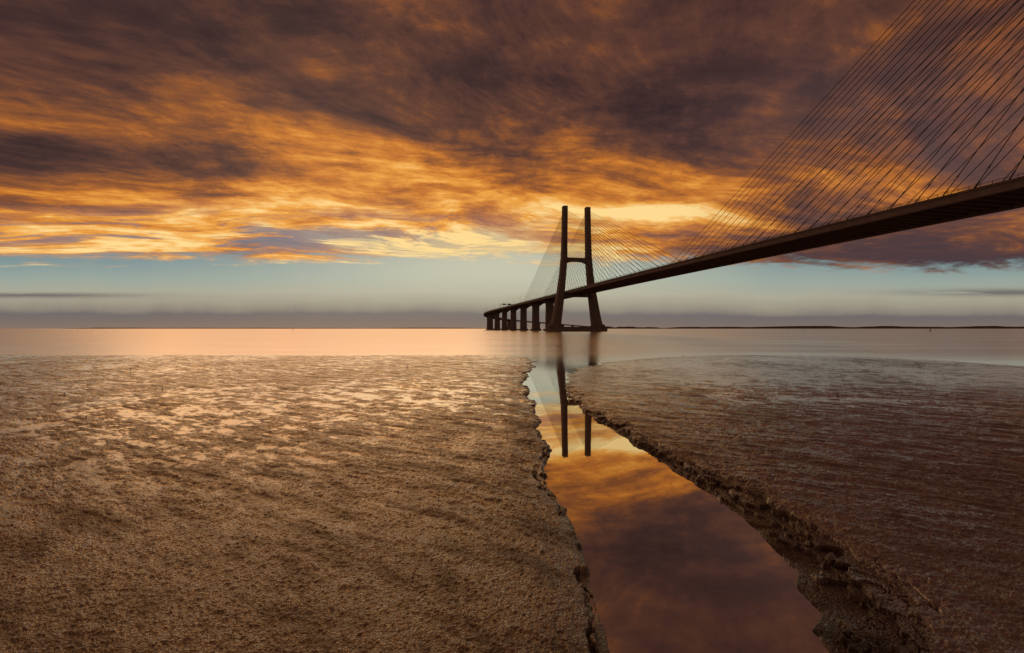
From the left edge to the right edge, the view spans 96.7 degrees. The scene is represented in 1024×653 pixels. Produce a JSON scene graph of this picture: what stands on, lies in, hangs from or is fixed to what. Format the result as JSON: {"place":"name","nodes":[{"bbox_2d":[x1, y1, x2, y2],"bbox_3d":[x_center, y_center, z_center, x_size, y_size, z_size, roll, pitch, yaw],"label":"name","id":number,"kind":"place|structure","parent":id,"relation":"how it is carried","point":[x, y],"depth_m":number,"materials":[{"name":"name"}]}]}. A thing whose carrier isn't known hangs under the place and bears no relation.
{"place":"outdoors","nodes":[
{"label":"outdoors","id":0,"kind":"place"},
{"bbox_2d":[63,328,500,328],"bbox_3d":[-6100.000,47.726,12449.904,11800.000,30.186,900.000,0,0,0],"label":"shore","id":1,"kind":"structure","parent":0,"point":[276,328],"depth_m":12020.94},
{"bbox_2d":[0,354,1023,652],"bbox_3d":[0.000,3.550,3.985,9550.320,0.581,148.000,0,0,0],"label":"ground","id":2,"kind":"structure","parent":0,"point":[318,504],"depth_m":9.04,"materials":[{"name":"brown sand"}]},
{"bbox_2d":[0,329,1023,652],"bbox_3d":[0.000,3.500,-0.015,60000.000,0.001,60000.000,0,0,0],"label":"water","id":3,"kind":"structure","parent":0,"point":[678,563],"depth_m":11.38,"materials":[{"name":"orange liquid"}]},
{"bbox_2d":[483,0,1023,331],"bbox_3d":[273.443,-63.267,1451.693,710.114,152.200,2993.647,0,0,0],"label":"cable stayed bridge","id":4,"kind":"structure","parent":3,"relation":"in","point":[1001,196],"depth_m":203.72,"materials":[{"name":"concrete"}]},
{"bbox_2d":[0,0,1023,328],"label":"sky","id":5,"kind":"structure","parent":0,"point":[164,163],"materials":[{"name":"orange"}]},
{"bbox_2d":[605,326,661,328],"bbox_3d":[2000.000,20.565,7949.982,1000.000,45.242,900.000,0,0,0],"label":"shore","id":6,"kind":"structure","parent":0,"point":[609,327],"depth_m":7532.92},
{"bbox_2d":[662,326,1023,328],"bbox_3d":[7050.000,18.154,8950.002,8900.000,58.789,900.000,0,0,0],"label":"shore","id":7,"kind":"structure","parent":0,"point":[876,327],"depth_m":8529.68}
]}

